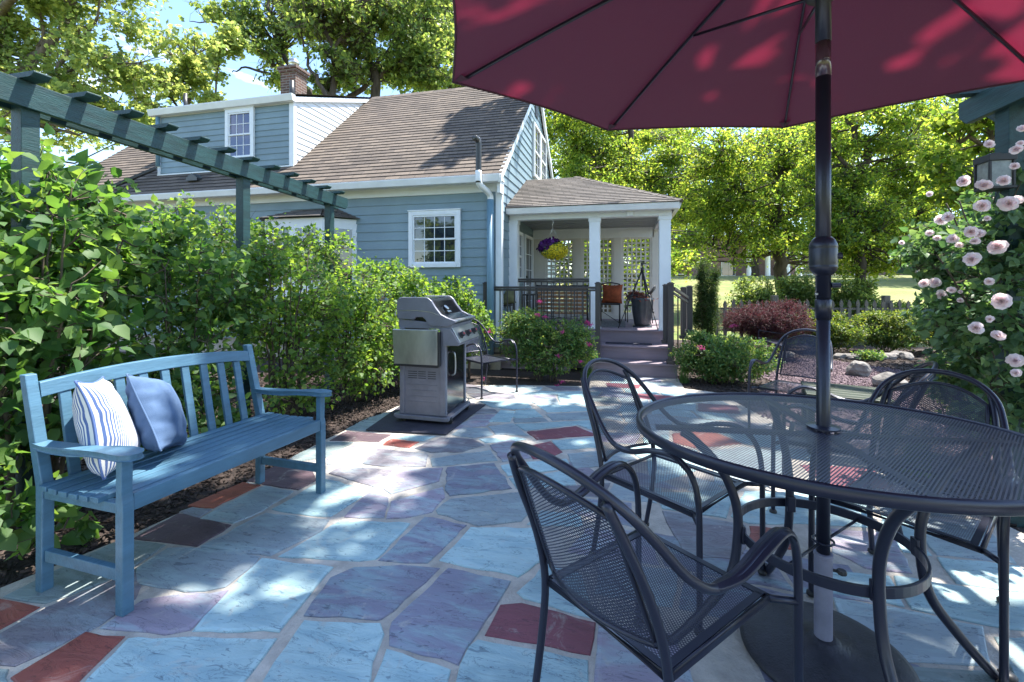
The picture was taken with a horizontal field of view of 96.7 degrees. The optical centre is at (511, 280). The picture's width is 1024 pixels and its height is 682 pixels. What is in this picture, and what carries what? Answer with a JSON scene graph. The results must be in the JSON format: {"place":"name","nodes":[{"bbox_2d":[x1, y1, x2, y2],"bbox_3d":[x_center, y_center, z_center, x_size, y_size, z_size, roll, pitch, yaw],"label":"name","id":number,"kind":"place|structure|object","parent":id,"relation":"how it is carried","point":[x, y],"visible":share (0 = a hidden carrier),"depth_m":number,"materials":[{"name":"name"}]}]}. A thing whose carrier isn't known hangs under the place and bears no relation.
{"place":"outdoors","nodes":[
{"label":"outdoors","id":0,"kind":"place"},
{"bbox_2d":[0,0,982,272],"label":"sky","id":1,"kind":"structure","parent":0,"point":[240,86],"materials":[{"name":"white"}]},
{"bbox_2d":[0,375,1023,681],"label":"patio","id":2,"kind":"structure","parent":0,"point":[446,614],"depth_m":1.94,"materials":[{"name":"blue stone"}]},
{"bbox_2d":[19,344,331,616],"bbox_3d":[-1.579,0.846,2.346,0.662,0.907,1.184,0,0,17],"label":"garden bench","id":3,"kind":"object","parent":2,"relation":"on","point":[137,478],"visible":0.93,"depth_m":2.00,"materials":[{"name":"paint"}]},
{"bbox_2d":[72,376,140,479],"bbox_3d":[-1.775,0.620,1.984,0.224,0.444,0.406,0,0,-23],"label":"striped pillow","id":4,"kind":"object","parent":3,"relation":"on","point":[101,415],"visible":0.82,"depth_m":1.86,"materials":[{"name":"white fabric"}]},
{"bbox_2d":[125,374,186,451],"bbox_3d":[-1.723,0.639,2.217,0.214,0.438,0.453,0,0,-22],"label":"denim pillow","id":5,"kind":"object","parent":3,"relation":"on","point":[154,407],"visible":0.98,"depth_m":2.09,"materials":[{"name":"blue fabric"}]},
{"bbox_2d":[366,403,485,434],"bbox_3d":[-0.854,1.328,4.492,0.900,0.030,1.135,0,0,14],"label":"grill mat","id":6,"kind":"object","parent":2,"relation":"on","point":[390,422],"visible":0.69,"depth_m":4.17,"materials":[{"name":"rubber"}]},
{"bbox_2d":[393,295,478,423],"bbox_3d":[-0.721,0.744,4.476,0.669,1.182,0.658,0,0,14],"label":"gas grill","id":7,"kind":"object","parent":6,"relation":"on","point":[432,374],"visible":1,"depth_m":4.23,"materials":[{"name":"grey metal"}]},
{"bbox_2d":[447,344,463,411],"bbox_3d":[-0.537,0.921,4.440,0.070,0.612,0.468,0,0,14],"label":"door","id":8,"kind":"structure","parent":7,"relation":"in","point":[455,354],"depth_m":4.41,"materials":[{"name":"black metal"}]},
{"bbox_2d":[466,319,517,399],"bbox_3d":[-0.374,0.913,5.652,0.588,0.892,0.735,0,0,-41],"label":"chair","id":9,"kind":"object","parent":2,"relation":"on","point":[482,360],"visible":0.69,"depth_m":5.68,"materials":[{"name":"black metal"}]},
{"bbox_2d":[507,441,803,681],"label":"chair","id":10,"kind":"object","parent":2,"relation":"on","point":[665,667],"visible":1,"depth_m":1.11,"materials":[{"name":"black metal"}]},
{"bbox_2d":[580,358,766,634],"bbox_3d":[0.676,0.850,2.107,0.589,0.892,0.735,0,0,-39],"label":"chair","id":11,"kind":"object","parent":2,"relation":"on","point":[697,510],"visible":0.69,"depth_m":2.11,"materials":[{"name":"black metal"}]},
{"bbox_2d":[748,328,832,427],"bbox_3d":[2.537,0.896,4.062,0.735,0.892,0.588,0,0,-43],"label":"chair","id":12,"kind":"object","parent":2,"relation":"on","point":[784,347],"visible":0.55,"depth_m":4.25,"materials":[{"name":"black metal"}]},
{"bbox_2d":[636,392,1023,681],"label":"patio table","id":13,"kind":"object","parent":2,"relation":"on","point":[923,502],"visible":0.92,"depth_m":1.41,"materials":[{"name":"grey metal"}]},
{"bbox_2d":[740,548,919,681],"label":"umbrella base","id":14,"kind":"object","parent":2,"relation":"on","point":[839,647],"visible":0.78,"depth_m":1.54,"materials":[{"name":"black plastic"}]},
{"bbox_2d":[452,0,1023,555],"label":"patio umbrella","id":15,"kind":"object","parent":14,"relation":"on","point":[630,64],"visible":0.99,"depth_m":2.06,"materials":[{"name":"red fabric"}]},
{"bbox_2d":[801,381,894,462],"bbox_3d":[2.622,1.102,3.595,0.540,0.472,0.508,0,0,28],"label":"side table","id":16,"kind":"object","parent":2,"relation":"on","point":[852,392],"visible":0.37,"depth_m":3.56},
{"bbox_2d":[769,361,937,534],"bbox_3d":[1.916,0.866,2.581,0.735,0.892,0.589,0,0,36],"label":"chair","id":17,"kind":"object","parent":2,"relation":"on","point":[914,378],"visible":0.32,"depth_m":2.53,"materials":[{"name":"black metal"}]},
{"bbox_2d":[806,368,1018,681],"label":"chair","id":18,"kind":"object","parent":2,"relation":"on","point":[994,409],"visible":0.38,"depth_m":1.86,"materials":[{"name":"black metal"}]},
{"bbox_2d":[0,340,1023,587],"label":"mulch bed","id":19,"kind":"object","parent":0,"point":[504,376],"depth_m":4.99,"materials":[{"name":"brown wood"}]},
{"bbox_2d":[0,437,102,561],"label":"lilac shrub","id":20,"kind":"object","parent":19,"relation":"on","point":[66,515],"visible":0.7,"depth_m":2.04,"materials":[{"name":"green plant"}]},
{"bbox_2d":[0,117,189,530],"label":"lilac shrub","id":21,"kind":"object","parent":19,"relation":"on","point":[58,315],"visible":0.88,"depth_m":2.46,"materials":[{"name":"green plant"}]},
{"bbox_2d":[75,194,268,451],"bbox_3d":[-2.734,0.323,3.614,2.134,2.030,1.188,0,0,39],"label":"hedge shrub","id":22,"kind":"object","parent":19,"relation":"on","point":[212,292],"visible":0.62,"depth_m":3.31,"materials":[{"name":"green plant"}]},
{"bbox_2d":[0,70,347,517],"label":"pergola","id":23,"kind":"object","parent":19,"relation":"on","point":[27,102],"visible":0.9,"depth_m":3.03,"materials":[{"name":"teal wood"}]},
{"bbox_2d":[215,408,253,428],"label":"hosta","id":24,"kind":"object","parent":19,"relation":"on","point":[234,421],"visible":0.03,"depth_m":3.60,"materials":[{"name":"green plant"}]},
{"bbox_2d":[150,189,355,416],"bbox_3d":[-2.569,0.223,4.513,2.075,2.266,1.399,0,0,24],"label":"hedge shrub","id":25,"kind":"object","parent":19,"relation":"on","point":[272,336],"visible":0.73,"depth_m":4.21,"materials":[{"name":"green plant"}]},
{"bbox_2d":[275,223,399,402],"bbox_3d":[-2.005,0.299,5.355,2.110,2.154,1.273,0,0,42],"label":"hedge shrub","id":26,"kind":"object","parent":19,"relation":"on","point":[367,357],"visible":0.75,"depth_m":5.02,"materials":[{"name":"green plant"}]},
{"bbox_2d":[353,256,444,387],"bbox_3d":[-1.472,0.524,5.965,0.999,1.732,1.512,0,0,-42],"label":"hedge shrub","id":27,"kind":"object","parent":19,"relation":"on","point":[403,281],"visible":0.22,"depth_m":5.82,"materials":[{"name":"green plant"}]},
{"bbox_2d":[426,275,498,378],"bbox_3d":[-0.767,0.656,6.503,1.133,1.499,0.789,0,0,-8],"label":"hedge shrub","id":28,"kind":"object","parent":19,"relation":"on","point":[463,299],"visible":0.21,"depth_m":6.42,"materials":[{"name":"green plant"}]},
{"bbox_2d":[483,300,599,385],"bbox_3d":[0.420,0.827,6.312,1.588,1.160,0.786,0,0,14],"label":"spirea bush","id":29,"kind":"object","parent":19,"relation":"on","point":[548,342],"visible":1,"depth_m":6.17,"materials":[{"name":"green plant"}]},
{"bbox_2d":[578,365,595,377],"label":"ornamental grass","id":30,"kind":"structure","parent":19,"relation":"on","point":[588,373],"depth_m":6.47,"materials":[{"name":"green plant"}]},
{"bbox_2d":[501,176,683,378],"bbox_3d":[1.486,-0.286,8.562,2.925,3.472,3.675,0,0,14],"label":"porch","id":31,"kind":"object","parent":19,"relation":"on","point":[578,211],"visible":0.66,"depth_m":7.60,"materials":[{"name":"white wood"}]},
{"bbox_2d":[503,304,513,316],"bbox_3d":[-0.115,0.557,7.441,0.260,0.857,0.331,0,0,14],"label":"folding chair","id":32,"kind":"object","parent":31,"relation":"on","point":[509,305],"visible":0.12,"depth_m":7.41,"materials":[{"name":"black plastic"}]},
{"bbox_2d":[503,291,515,304],"bbox_3d":[-0.087,0.267,7.348,0.305,0.267,0.167,0,0,-5],"label":"olive pillow","id":33,"kind":"object","parent":32,"relation":"on","point":[510,297],"visible":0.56,"depth_m":7.29,"materials":[{"name":"fabric"}]},
{"bbox_2d":[482,282,601,368],"bbox_3d":[0.434,0.702,6.981,1.854,1.373,0.115,0,0,14],"label":"porch railing","id":34,"kind":"object","parent":31,"relation":"attached to","point":[597,288],"visible":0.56,"depth_m":6.90,"materials":[{"name":"painted wood"},{"name":"composite"}]},
{"bbox_2d":[536,222,567,260],"bbox_3d":[0.660,-0.666,7.447,0.540,0.693,0.443,0,0,14],"label":"hanging basket","id":35,"kind":"object","parent":31,"relation":"hanging from","point":[550,248],"visible":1,"depth_m":7.31,"materials":[{"name":"multicoloured plant"}]},
{"bbox_2d":[518,278,588,323],"bbox_3d":[0.683,0.330,7.537,1.180,0.740,0.060,0,0,14],"label":"deck railing","id":36,"kind":"object","parent":31,"relation":"on","point":[553,280],"visible":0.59,"depth_m":7.52,"materials":[{"name":"grey metal"}]},
{"bbox_2d":[536,285,588,324],"bbox_3d":[0.949,0.419,8.364,0.937,0.700,0.565,0,0,14],"label":"porch bench","id":37,"kind":"object","parent":31,"relation":"on","point":[563,304],"visible":0.68,"depth_m":8.13,"materials":[{"name":"brown wood"}]},
{"bbox_2d":[601,320,624,326],"bbox_3d":[1.737,0.761,8.131,0.561,0.011,1.180,0,0,14],"label":"rug","id":38,"kind":"object","parent":31,"relation":"on","point":[609,323],"visible":0.57,"depth_m":8.07,"materials":[{"name":"grey fabric"}]},
{"bbox_2d":[601,282,620,323],"bbox_3d":[1.801,0.396,8.358,0.370,0.746,0.532,0,0,14],"label":"porch chair","id":39,"kind":"object","parent":38,"relation":"on","point":[609,303],"visible":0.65,"depth_m":8.13,"materials":[{"name":"black metal"}]},
{"bbox_2d":[602,284,622,303],"bbox_3d":[1.825,0.238,8.297,0.380,0.352,0.161,0,0,24],"label":"rust pillow","id":40,"kind":"object","parent":39,"relation":"on","point":[612,293],"visible":0.98,"depth_m":8.24,"materials":[{"name":"fabric"}]},
{"bbox_2d":[605,342,651,344],"bbox_3d":[1.809,0.972,7.067,0.697,0.008,0.150,0,0,14],"label":"stair mat","id":41,"kind":"object","parent":31,"relation":"on","point":[628,343],"visible":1,"depth_m":7.03,"materials":[{"name":"rubber"}]},
{"bbox_2d":[627,211,632,215],"bbox_3d":[1.836,-1.085,7.066,0.210,0.141,0.210,0,0,14],"label":"flood light","id":42,"kind":"object","parent":31,"relation":"attached to","point":[629,213],"visible":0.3,"depth_m":7.10,"materials":[{"name":"white plastic"}]},
{"bbox_2d":[618,261,657,328],"bbox_3d":[2.065,0.218,7.498,0.619,1.095,0.564,0,0,14],"label":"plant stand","id":43,"kind":"object","parent":31,"relation":"on","point":[643,279],"visible":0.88,"depth_m":7.41,"materials":[{"name":"black metal"}]},
{"bbox_2d":[625,285,655,322],"bbox_3d":[2.348,0.432,8.300,0.561,0.698,0.470,0,0,14],"label":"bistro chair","id":44,"kind":"object","parent":31,"relation":"on","point":[650,292],"visible":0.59,"depth_m":8.17,"materials":[{"name":"black metal"}]},
{"bbox_2d":[631,295,658,327],"bbox_3d":[2.210,0.503,7.632,0.459,0.530,0.425,0,0,-12],"label":"tall planter","id":45,"kind":"object","parent":31,"relation":"on","point":[641,311],"visible":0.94,"depth_m":7.51,"materials":[{"name":"black plastic"}]},
{"bbox_2d":[661,282,693,363],"bbox_3d":[2.617,0.600,6.994,0.428,1.166,1.312,0,0,35],"label":"side stair railing","id":46,"kind":"object","parent":31,"relation":"on","point":[685,296],"visible":0.89,"depth_m":6.73,"materials":[{"name":"grey wood"}]},
{"bbox_2d":[668,363,701,383],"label":"ornamental grass","id":47,"kind":"object","parent":19,"relation":"on","point":[684,377],"depth_m":6.16,"materials":[{"name":"green plant"}]},
{"bbox_2d":[691,253,723,334],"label":"arborvitae","id":48,"kind":"object","parent":19,"relation":"on","point":[705,310],"visible":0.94,"depth_m":9.85,"materials":[{"name":"green plant"}]},
{"bbox_2d":[667,324,785,384],"bbox_3d":[2.899,0.997,6.215,1.484,0.840,0.984,0,0,14],"label":"spirea bush","id":49,"kind":"object","parent":19,"relation":"on","point":[708,356],"visible":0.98,"depth_m":6.07,"materials":[{"name":"green plant"}]},
{"bbox_2d":[718,297,738,333],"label":"bare shrub","id":50,"kind":"object","parent":19,"relation":"on","point":[722,310],"visible":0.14,"depth_m":11.20,"materials":[{"name":"green plant"}]},
{"bbox_2d":[720,297,815,357],"bbox_3d":[4.817,0.875,8.581,1.709,1.195,1.309,0,0,14],"label":"red maple shrub","id":51,"kind":"object","parent":19,"relation":"on","point":[785,316],"visible":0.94,"depth_m":8.39,"materials":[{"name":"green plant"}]},
{"bbox_2d":[754,312,814,348],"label":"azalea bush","id":52,"kind":"object","parent":19,"relation":"on","point":[793,336],"visible":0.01,"depth_m":9.51,"materials":[{"name":"green plant"}]},
{"bbox_2d":[792,309,871,352],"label":"azalea bush","id":53,"kind":"object","parent":19,"relation":"on","point":[842,330],"visible":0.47,"depth_m":9.00,"materials":[{"name":"green plant"}]},
{"bbox_2d":[833,353,846,358],"bbox_3d":[6.144,1.423,8.529,0.222,0.143,0.196,0,0,34],"label":"edging stone","id":54,"kind":"object","parent":19,"relation":"on","point":[839,355],"visible":0.82,"depth_m":8.47,"materials":[{"name":"grey stone"}]},
{"bbox_2d":[847,353,854,359],"bbox_3d":[6.312,1.411,8.464,0.212,0.135,0.191,0,0,2],"label":"edging stone","id":55,"kind":"object","parent":19,"relation":"on","point":[850,357],"visible":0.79,"depth_m":8.42,"materials":[{"name":"grey stone"}]},
{"bbox_2d":[853,354,863,359],"bbox_3d":[6.413,1.417,8.436,0.188,0.155,0.251,0,0,45],"label":"edging stone","id":56,"kind":"object","parent":19,"relation":"on","point":[854,356],"visible":0.52,"depth_m":8.35,"materials":[{"name":"grey stone"}]},
{"bbox_2d":[846,360,871,376],"bbox_3d":[5.199,1.335,6.836,0.352,0.290,0.326,0,0,-34],"label":"boulder","id":57,"kind":"object","parent":19,"relation":"on","point":[858,368],"visible":0.9,"depth_m":6.72,"materials":[{"name":"stone"}]},
{"bbox_2d":[850,349,886,360],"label":"ground cover","id":58,"kind":"object","parent":19,"relation":"on","point":[871,355],"visible":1,"depth_m":8.25,"materials":[{"name":"green plant"}]},
{"bbox_2d":[872,372,907,390],"bbox_3d":[4.956,1.335,5.960,0.291,0.281,0.387,0,0,-35],"label":"boulder","id":59,"kind":"object","parent":19,"relation":"on","point":[877,379],"visible":0.44,"depth_m":5.95,"materials":[{"name":"stone"}]},
{"bbox_2d":[849,308,932,351],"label":"azalea bush","id":60,"kind":"object","parent":19,"relation":"on","point":[884,328],"visible":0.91,"depth_m":9.12,"materials":[{"name":"green plant"}]},
{"bbox_2d":[885,353,896,359],"bbox_3d":[7.050,1.417,8.525,0.256,0.138,0.223,0,0,-27],"label":"edging stone","id":61,"kind":"object","parent":19,"relation":"on","point":[892,356],"visible":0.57,"depth_m":8.43,"materials":[{"name":"grey stone"}]},
{"bbox_2d":[890,350,901,358],"bbox_3d":[7.374,1.424,8.715,0.271,0.193,0.261,0,0,15],"label":"edging stone","id":62,"kind":"object","parent":19,"relation":"on","point":[896,352],"visible":0.38,"depth_m":8.65,"materials":[{"name":"grey stone"}]},
{"bbox_2d":[899,351,913,359],"bbox_3d":[7.407,1.418,8.526,0.233,0.184,0.321,0,0,16],"label":"edging stone","id":63,"kind":"object","parent":19,"relation":"on","point":[904,355],"visible":0.81,"depth_m":8.46,"materials":[{"name":"grey stone"}]},
{"bbox_2d":[877,422,950,478],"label":"ornamental grass","id":64,"kind":"object","parent":19,"relation":"on","point":[921,473],"depth_m":3.11,"materials":[{"name":"green plant"}]},
{"bbox_2d":[908,329,941,347],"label":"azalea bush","id":65,"kind":"object","parent":19,"relation":"on","point":[933,332],"visible":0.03,"depth_m":9.26,"materials":[{"name":"green plant"}]},
{"bbox_2d":[900,97,994,218],"bbox_3d":[8.368,-0.898,7.921,2.647,4.913,2.176,0,0,-26],"label":"maple tree","id":66,"kind":"object","parent":19,"relation":"on","point":[940,168],"visible":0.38,"depth_m":7.99,"materials":[{"name":"green plant"}]},
{"bbox_2d":[887,125,1023,499],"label":"rose bush","id":67,"kind":"object","parent":19,"relation":"on","point":[961,262],"visible":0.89,"depth_m":2.65,"materials":[{"name":"green plant"}]},
{"bbox_2d":[946,82,1023,527],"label":"rose pergola","id":68,"kind":"object","parent":19,"relation":"on","point":[1002,107],"visible":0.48,"depth_m":2.47,"materials":[{"name":"teal wood"}]},
{"bbox_2d":[973,152,1017,191],"bbox_3d":[2.631,-0.595,2.480,0.124,0.200,0.120,0,0,14],"label":"wall lantern","id":69,"kind":"object","parent":68,"relation":"attached to","point":[992,167],"depth_m":2.44,"materials":[{"name":"black plastic"}]},
{"bbox_2d":[523,294,538,313],"bbox_3d":[0.328,0.504,8.238,0.226,0.529,0.450,0,0,14],"label":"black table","id":70,"kind":"object","parent":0,"point":[532,295],"visible":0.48,"depth_m":8.02,"materials":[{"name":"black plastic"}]},
{"bbox_2d":[623,291,644,299],"bbox_3d":[2.261,0.299,8.321,0.468,0.269,0.472,0,0,-43],"label":"flower basket","id":71,"kind":"object","parent":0,"point":[636,293],"visible":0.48,"depth_m":8.25,"materials":[{"name":"red plant"}]},
{"bbox_2d":[556,275,940,346],"bbox_3d":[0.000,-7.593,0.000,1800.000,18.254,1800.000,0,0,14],"label":"lawn","id":72,"kind":"structure","parent":0,"point":[898,287],"depth_m":25.67,"materials":[{"name":"green plant"}]},
{"bbox_2d":[0,0,229,163],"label":"maple tree","id":73,"kind":"object","parent":72,"relation":"on","point":[121,73],"visible":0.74,"depth_m":14.77,"materials":[{"name":"green plant"}]},
{"bbox_2d":[124,44,227,121],"bbox_3d":[-12.518,-3.731,16.956,3.604,10.648,2.845,0,0,14],"label":"maple tree","id":74,"kind":"object","parent":72,"relation":"on","point":[190,71],"visible":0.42,"depth_m":16.67,"materials":[{"name":"green plant"}]},
{"bbox_2d":[193,14,253,102],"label":"young tree","id":75,"kind":"object","parent":72,"relation":"on","point":[236,42],"visible":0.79,"depth_m":15.77,"materials":[{"name":"green plant"}]},
{"bbox_2d":[185,0,317,93],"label":"oak tree","id":76,"kind":"object","parent":72,"relation":"on","point":[277,43],"visible":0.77,"depth_m":19.62,"materials":[{"name":"green plant"}]},
{"bbox_2d":[81,58,554,369],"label":"house","id":77,"kind":"structure","parent":72,"relation":"on","point":[432,182],"depth_m":8.26,"materials":[{"name":"blue wood"}]},
{"bbox_2d":[259,209,359,300],"bbox_3d":[-3.593,-0.450,7.719,1.976,1.601,0.544,0,0,14],"label":"bay window","id":78,"kind":"structure","parent":77,"relation":"in","point":[343,225],"depth_m":7.59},
{"bbox_2d":[407,208,461,267],"bbox_3d":[-1.262,-0.689,7.379,0.924,0.938,0.057,0,0,14],"label":"window","id":79,"kind":"structure","parent":77,"relation":"in","point":[434,235],"depth_m":7.39,"materials":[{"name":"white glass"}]},
{"bbox_2d":[519,231,522,277],"bbox_3d":[0.136,-0.445,8.246,0.060,0.890,0.469,0,0,14],"label":"window","id":80,"kind":"structure","parent":77,"relation":"in","point":[520,233],"depth_m":8.40,"materials":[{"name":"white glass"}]},
{"bbox_2d":[523,234,532,313],"bbox_3d":[0.338,-0.061,9.025,0.076,1.658,0.795,0,0,14],"label":"door","id":81,"kind":"structure","parent":77,"relation":"in","point":[527,240],"depth_m":9.01,"materials":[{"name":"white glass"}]},
{"bbox_2d":[532,121,540,179],"bbox_3d":[0.546,-2.775,9.899,0.060,1.150,0.760,0,0,14],"label":"window","id":82,"kind":"structure","parent":77,"relation":"in","point":[536,133],"depth_m":9.84,"materials":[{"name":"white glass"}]},
{"bbox_2d":[541,133,546,178],"bbox_3d":[0.736,-2.775,10.666,0.060,1.150,0.760,0,0,14],"label":"window","id":83,"kind":"structure","parent":77,"relation":"in","point":[543,142],"depth_m":10.77,"materials":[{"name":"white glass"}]},
{"bbox_2d":[270,0,415,95],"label":"tree","id":84,"kind":"object","parent":72,"relation":"on","point":[338,21],"visible":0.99,"depth_m":17.20,"materials":[{"name":"green plant"}]},
{"bbox_2d":[314,0,454,96],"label":"oak tree","id":85,"kind":"object","parent":72,"relation":"on","point":[413,61],"visible":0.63,"depth_m":18.70,"materials":[{"name":"green plant"}]},
{"bbox_2d":[374,0,464,91],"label":"oak tree","id":86,"kind":"object","parent":72,"relation":"on","point":[452,46],"visible":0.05,"depth_m":24.20,"materials":[{"name":"green plant"}]},
{"bbox_2d":[544,109,716,289],"bbox_3d":[4.803,-4.099,21.063,9.583,10.358,5.111,0,0,-10],"label":"lawn tree","id":87,"kind":"object","parent":72,"relation":"on","point":[597,157],"visible":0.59,"depth_m":20.16,"materials":[{"name":"green plant"}]},
{"bbox_2d":[556,172,713,311],"bbox_3d":[3.314,-0.900,14.517,6.489,4.907,5.638,0,0,14],"label":"street tree","id":88,"kind":"object","parent":72,"relation":"on","point":[678,255],"visible":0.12,"depth_m":14.15,"materials":[{"name":"green plant"}]},
{"bbox_2d":[644,242,690,275],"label":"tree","id":89,"kind":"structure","parent":72,"relation":"on","point":[681,273],"depth_m":44.72,"materials":[{"name":"green plant"}]},
{"bbox_2d":[549,116,893,275],"bbox_3d":[16.898,-8.420,38.026,29.850,16.207,13.131,0,0,1],"label":"street tree","id":90,"kind":"object","parent":72,"relation":"on","point":[755,269],"visible":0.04,"depth_m":37.42,"materials":[{"name":"green plant"}]},
{"bbox_2d":[723,273,789,337],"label":"garden shrub","id":91,"kind":"object","parent":72,"relation":"on","point":[752,294],"visible":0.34,"depth_m":11.88,"materials":[{"name":"green plant"}]},
{"bbox_2d":[651,120,884,289],"bbox_3d":[10.670,-2.726,17.974,10.418,8.236,7.249,0,0,0],"label":"lawn tree","id":92,"kind":"object","parent":72,"relation":"on","point":[722,170],"visible":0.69,"depth_m":16.47,"materials":[{"name":"green plant"}]},
{"bbox_2d":[773,271,836,311],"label":"garden shrub","id":93,"kind":"object","parent":72,"relation":"on","point":[797,288],"visible":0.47,"depth_m":11.82,"materials":[{"name":"green plant"}]},
{"bbox_2d":[691,232,919,275],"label":"school building","id":94,"kind":"structure","parent":72,"relation":"on","point":[768,261],"depth_m":52.58,"materials":[{"name":"brick"}]},
{"bbox_2d":[721,262,728,275],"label":"window","id":95,"kind":"structure","parent":94,"relation":"in","point":[724,266],"depth_m":52.15,"materials":[{"name":"white glass"}]},
{"bbox_2d":[728,263,734,275],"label":"window","id":96,"kind":"structure","parent":94,"relation":"in","point":[731,273],"depth_m":52.34,"materials":[{"name":"white glass"}]},
{"bbox_2d":[799,267,813,275],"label":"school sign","id":97,"kind":"object","parent":72,"relation":"on","point":[805,270],"visible":0.57,"depth_m":40.09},
{"bbox_2d":[715,295,944,344],"bbox_3d":[8.073,0.970,10.909,6.906,1.240,0.184,0,0,2],"label":"picket fence","id":98,"kind":"object","parent":72,"relation":"on","point":[886,302],"visible":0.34,"depth_m":10.85,"materials":[{"name":"brown wood"}]},
{"bbox_2d":[831,277,880,326],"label":"garden shrub","id":99,"kind":"object","parent":72,"relation":"on","point":[860,291],"visible":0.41,"depth_m":11.53,"materials":[{"name":"green plant"}]},
{"bbox_2d":[779,96,972,282],"bbox_3d":[9.648,-1.857,12.219,4.748,6.917,3.145,0,0,-14],"label":"garden tree","id":100,"kind":"object","parent":72,"relation":"on","point":[864,235],"visible":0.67,"depth_m":11.74,"materials":[{"name":"green plant"}]},
{"bbox_2d":[871,299,914,312],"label":"garden shrub","id":101,"kind":"object","parent":72,"relation":"on","point":[896,306],"visible":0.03,"depth_m":11.65,"materials":[{"name":"green plant"}]},
{"bbox_2d":[855,97,981,266],"bbox_3d":[28.265,-6.285,29.749,16.158,12.570,10.563,0,0,14],"label":"street tree","id":102,"kind":"object","parent":72,"relation":"on","point":[931,188],"depth_m":28.62,"materials":[{"name":"green plant"}]},
{"bbox_2d":[752,357,992,469],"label":"gravel path","id":103,"kind":"structure","parent":0,"point":[837,381],"depth_m":6.41,"materials":[{"name":"gravel"}]},
{"bbox_2d":[758,330,785,359],"bbox_3d":[4.385,1.158,7.754,0.420,0.550,1.456,0,0,34],"label":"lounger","id":104,"kind":"object","parent":103,"relation":"on","point":[771,342],"visible":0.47,"depth_m":8.11,"materials":[{"name":"grey metal"}]},
{"bbox_2d":[907,344,964,413],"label":"thin shrub","id":105,"kind":"object","parent":103,"relation":"on","point":[939,376],"visible":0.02,"depth_m":4.19,"materials":[{"name":"green plant"}]}
]}

